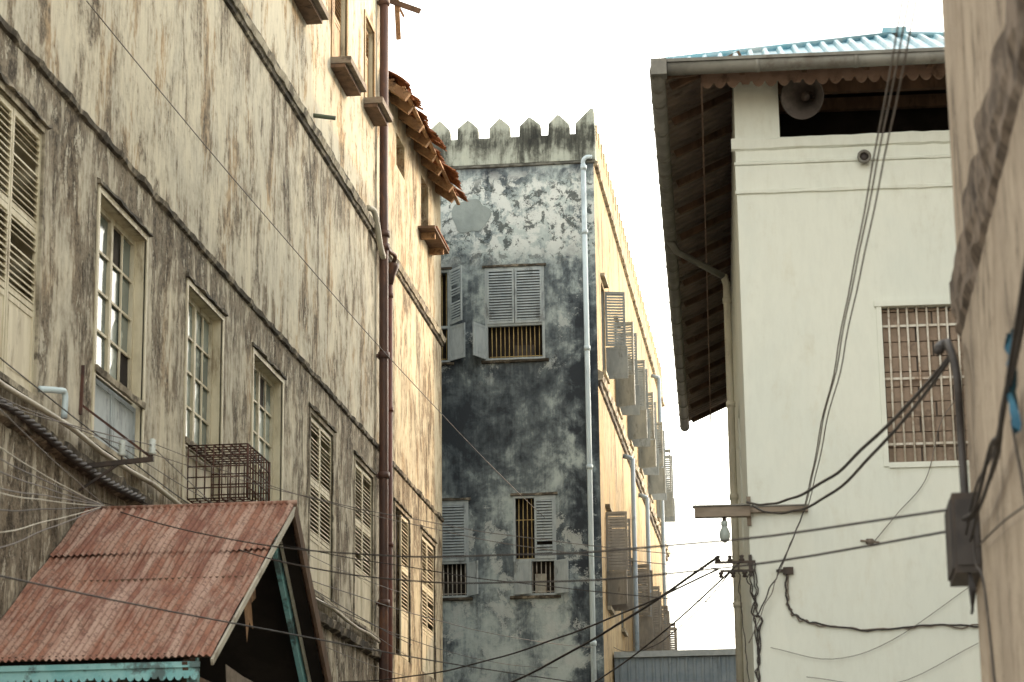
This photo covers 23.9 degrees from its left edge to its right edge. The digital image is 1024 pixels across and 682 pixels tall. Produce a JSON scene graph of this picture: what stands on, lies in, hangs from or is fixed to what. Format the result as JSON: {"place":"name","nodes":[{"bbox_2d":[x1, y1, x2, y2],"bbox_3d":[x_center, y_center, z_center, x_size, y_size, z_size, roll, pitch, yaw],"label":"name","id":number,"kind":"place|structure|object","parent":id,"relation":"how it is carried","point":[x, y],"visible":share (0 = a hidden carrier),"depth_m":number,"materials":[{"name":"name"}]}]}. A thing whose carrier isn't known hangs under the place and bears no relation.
{"place":"outdoors","nodes":[
{"label":"outdoors","id":0,"kind":"place"},
{"bbox_2d":[388,71,468,681],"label":"stone building with rusted eaves","id":1,"kind":"structure","parent":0,"point":[422,177],"depth_m":57.88,"materials":[{"name":"paint"}]},
{"bbox_2d":[388,249,398,681],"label":"iron drain pipe","id":2,"kind":"object","parent":1,"relation":"attached to","point":[393,266],"visible":0.91,"depth_m":52.97,"materials":[{"name":"brown metal"}]},
{"bbox_2d":[389,0,942,649],"label":"sky","id":3,"kind":"structure","parent":0,"point":[481,63],"materials":[{"name":"white"}]},
{"label":"ground","id":4,"kind":"structure","parent":0,"visible":0},
{"bbox_2d":[0,0,379,681],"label":"walls","id":5,"kind":"structure","parent":4,"relation":"on","point":[204,68],"depth_m":37.84,"materials":[{"name":"paint"}]},
{"bbox_2d":[79,365,155,491],"bbox_3d":[-4.976,1.080,30.417,1.037,1.614,0.144,-2,-14,4],"label":"insulator bracket","id":6,"kind":"object","parent":5,"relation":"attached to","point":[114,464],"visible":1,"depth_m":30.32,"materials":[{"name":"black metal"}]},
{"bbox_2d":[0,398,145,503],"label":"twisted service cable","id":7,"kind":"object","parent":6,"relation":"attached to","point":[32,424],"visible":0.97,"depth_m":29.34,"materials":[{"name":"black rubber"}]},
{"bbox_2d":[0,357,733,675],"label":"overhead cable","id":8,"kind":"object","parent":6,"relation":"attached to","point":[71,425],"visible":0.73,"depth_m":29.64,"materials":[{"name":"black rubber"}]},
{"bbox_2d":[0,0,381,662],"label":"string courses","id":9,"kind":"object","parent":5,"relation":"attached to","point":[236,8],"visible":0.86,"depth_m":40.38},
{"bbox_2d":[0,113,385,643],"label":"conduit and spouts","id":10,"kind":"object","parent":5,"relation":"attached to","point":[64,393],"visible":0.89,"depth_m":31.38,"materials":[{"name":"beige plastic"}]},
{"bbox_2d":[0,0,392,636],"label":"windows and shutters","id":11,"kind":"structure","parent":5,"relation":"attached to","point":[112,396],"depth_m":33.66,"materials":[{"name":"beige paint"}]},
{"bbox_2d":[187,443,270,503],"bbox_3d":[-4.249,2.096,36.351,0.931,0.821,1.490,-2,-14,7],"label":"iron window cage","id":12,"kind":"object","parent":11,"relation":"attached to","point":[246,455],"visible":0.77,"depth_m":35.91,"materials":[{"name":"black metal"}]},
{"bbox_2d":[376,0,389,681],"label":"iron drain pipe","id":13,"kind":"object","parent":5,"relation":"attached to","point":[383,475],"visible":0.81,"depth_m":52.50,"materials":[{"name":"brown metal"}]},
{"bbox_2d":[390,0,420,39],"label":"broken eave timbers","id":14,"kind":"object","parent":5,"relation":"on","point":[397,4],"visible":0.92,"depth_m":54.98,"materials":[{"name":"brown wood"}]},
{"bbox_2d":[441,163,603,681],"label":"front wall","id":15,"kind":"structure","parent":4,"relation":"on","point":[520,427],"depth_m":63.75,"materials":[{"name":"grey paint"}]},
{"bbox_2d":[441,263,568,600],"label":"front windows","id":16,"kind":"structure","parent":15,"relation":"attached to","point":[523,568],"depth_m":64.04,"materials":[{"name":"grey paint"}]},
{"bbox_2d":[432,108,595,169],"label":"front parapet","id":17,"kind":"structure","parent":15,"relation":"on","point":[530,145],"depth_m":65.56,"materials":[{"name":"paint"}]},
{"bbox_2d":[580,155,596,681],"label":"pvc drain pipe","id":18,"kind":"object","parent":15,"relation":"attached to","point":[587,349],"visible":0.98,"depth_m":63.41,"materials":[{"name":"grey plastic"}]},
{"bbox_2d":[594,167,667,681],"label":"side walls","id":19,"kind":"structure","parent":4,"relation":"on","point":[615,482],"depth_m":68.95,"materials":[{"name":"paint"}]},
{"bbox_2d":[86,1,545,518],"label":"overhead cable","id":20,"kind":"object","parent":19,"relation":"attached to","point":[284,237],"visible":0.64,"depth_m":39.32,"materials":[{"name":"black rubber"}]},
{"bbox_2d":[594,125,669,561],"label":"side parapet","id":21,"kind":"structure","parent":19,"relation":"on","point":[609,196],"depth_m":74.73,"materials":[{"name":"paint"}]},
{"bbox_2d":[600,273,677,650],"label":"side shutters","id":22,"kind":"object","parent":19,"relation":"attached to","point":[628,374],"visible":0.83,"depth_m":73.01,"materials":[{"name":"paint"}]},
{"bbox_2d":[623,374,666,650],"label":"side drain pipes","id":23,"kind":"object","parent":19,"relation":"attached to","point":[634,534],"visible":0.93,"depth_m":77.71,"materials":[{"name":"grey metal"}]},
{"bbox_2d":[614,649,735,681],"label":"metal clad annex","id":24,"kind":"object","parent":4,"relation":"on","point":[710,665],"visible":0.56,"depth_m":64.71,"materials":[{"name":"grey metal"}]},
{"bbox_2d":[730,80,981,681],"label":"walls","id":25,"kind":"structure","parent":4,"relation":"on","point":[792,259],"depth_m":28.97,"materials":[{"name":"white paint"}]},
{"bbox_2d":[692,496,807,542],"bbox_3d":[2.823,2.107,28.615,1.360,0.560,0.160,-2,-14,5],"label":"street lamp","id":26,"kind":"object","parent":25,"relation":"attached to","point":[723,511],"visible":0.94,"depth_m":28.61,"materials":[{"name":"grey metal"}]},
{"bbox_2d":[649,47,944,681],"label":"gutters and downpipe","id":27,"kind":"object","parent":25,"relation":"attached to","point":[661,70],"visible":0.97,"depth_m":32.64,"materials":[{"name":"grey metal"}]},
{"bbox_2d":[715,538,879,577],"bbox_3d":[3.362,2.561,28.508,1.942,0.435,0.104,-2,-14,4],"label":"cable insulator rack","id":28,"kind":"object","parent":25,"relation":"attached to","point":[784,570],"visible":0.99,"depth_m":28.50,"materials":[{"name":"black metal"}]},
{"bbox_2d":[341,555,740,681],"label":"overhead cable","id":29,"kind":"object","parent":28,"relation":"attached to","point":[671,590],"visible":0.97,"depth_m":33.11,"materials":[{"name":"black rubber"}]},
{"bbox_2d":[664,27,945,420],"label":"hipped metal roof","id":30,"kind":"structure","parent":25,"relation":"on","point":[684,98],"depth_m":34.27,"materials":[{"name":"metal"}]},
{"bbox_2d":[667,51,947,427],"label":"eave timbers","id":31,"kind":"object","parent":25,"relation":"attached to","point":[831,81],"visible":0.55,"depth_m":31.27,"materials":[{"name":"brown wood"}]},
{"bbox_2d":[780,79,823,119],"bbox_3d":[3.574,-3.043,29.807,0.527,0.726,0.596,-2,-14,7],"label":"loudspeaker","id":32,"kind":"object","parent":31,"relation":"attached to","point":[802,99],"visible":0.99,"depth_m":29.74,"materials":[{"name":"metal"}]},
{"bbox_2d":[748,0,916,642],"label":"overhead cable","id":33,"kind":"object","parent":25,"relation":"attached to","point":[847,301],"visible":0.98,"depth_m":16.96,"materials":[{"name":"black rubber"}]},
{"bbox_2d":[731,130,952,194],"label":"mouldings","id":34,"kind":"object","parent":25,"relation":"attached to","point":[823,175],"visible":0.79,"depth_m":29.62,"materials":[{"name":"white paint"}]},
{"bbox_2d":[738,400,977,681],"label":"house wall cables","id":35,"kind":"object","parent":25,"relation":"attached to","point":[812,623],"visible":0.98,"depth_m":28.29,"materials":[{"name":"black rubber"}]},
{"bbox_2d":[874,298,968,467],"bbox_3d":[5.296,0.501,28.929,1.820,2.050,0.179,-2,-14,5],"label":"barred window","id":36,"kind":"structure","parent":25,"relation":"attached to","point":[906,377],"depth_m":28.99,"materials":[{"name":"metal"}]},
{"bbox_2d":[942,0,1023,681],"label":"rough render building","id":37,"kind":"structure","parent":4,"relation":"on","point":[984,50],"depth_m":11.86,"materials":[{"name":"beige paint"}]},
{"bbox_2d":[944,492,982,614],"bbox_3d":[2.511,1.211,13.407,0.163,0.666,0.638,-2,-14,7],"label":"junction box","id":38,"kind":"object","parent":37,"relation":"attached to","point":[962,570],"visible":0.95,"depth_m":13.21,"materials":[{"name":"black metal"}]},
{"bbox_2d":[934,263,1023,681],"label":"service cable bundle","id":39,"kind":"object","parent":37,"relation":"attached to","point":[941,347],"visible":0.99,"depth_m":11.85,"materials":[{"name":"black rubber"}]},
{"bbox_2d":[746,356,949,514],"bbox_3d":[2.660,0.998,21.264,0.088,1.774,14.579,-1,-14,1],"label":"overhead cable","id":40,"kind":"object","parent":39,"relation":"attached to","point":[936,375],"visible":1,"depth_m":17.31,"materials":[{"name":"black rubber"}]},
{"bbox_2d":[1004,328,1020,433],"bbox_3d":[2.089,0.178,10.109,0.040,0.450,0.233,-2,-14,7],"label":"blue cloth rag","id":41,"kind":"object","parent":39,"relation":"hanging from","point":[1012,399],"visible":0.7,"depth_m":10.05,"materials":[{"name":"blue fabric"}]},
{"label":"street","id":42,"kind":"structure","parent":0,"visible":0},
{"bbox_3d":[-3.190,0.713,6.653,0.900,5.100,0.240,-2,-14,7],"label":"utility pole","id":43,"kind":"object","parent":42,"relation":"on","visible":0},
{"bbox_2d":[0,409,104,547],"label":"overhead cable","id":44,"kind":"object","parent":43,"relation":"attached to","point":[98,505],"visible":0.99,"depth_m":24.11,"materials":[{"name":"black plastic"}]},
{"bbox_2d":[0,575,572,681],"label":"overhead cable","id":45,"kind":"object","parent":43,"relation":"attached to","point":[255,627],"visible":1,"depth_m":23.43,"materials":[{"name":"black rubber"}]},
{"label":"pavement","id":46,"kind":"structure","parent":0,"visible":0},
{"bbox_2d":[0,500,332,681],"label":"corrugated awning","id":47,"kind":"object","parent":46,"relation":"on","point":[53,634],"visible":0.95,"depth_m":28.32,"materials":[{"name":"red metal"}]},
{"bbox_2d":[120,509,946,557],"bbox_3d":[-1.388,1.521,22.232,0.028,3.232,19.225,5,-15,-23],"label":"overhead cable","id":48,"kind":"object","parent":47,"relation":"attached to","point":[825,528],"visible":0.98,"depth_m":17.28,"materials":[{"name":"black rubber"}]},
{"bbox_2d":[238,531,944,583],"bbox_3d":[-1.224,1.727,23.588,0.029,3.544,20.662,5,-15,-21],"label":"overhead cable","id":49,"kind":"object","parent":47,"relation":"attached to","point":[842,550],"visible":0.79,"depth_m":17.66,"materials":[{"name":"black rubber"}]}
]}

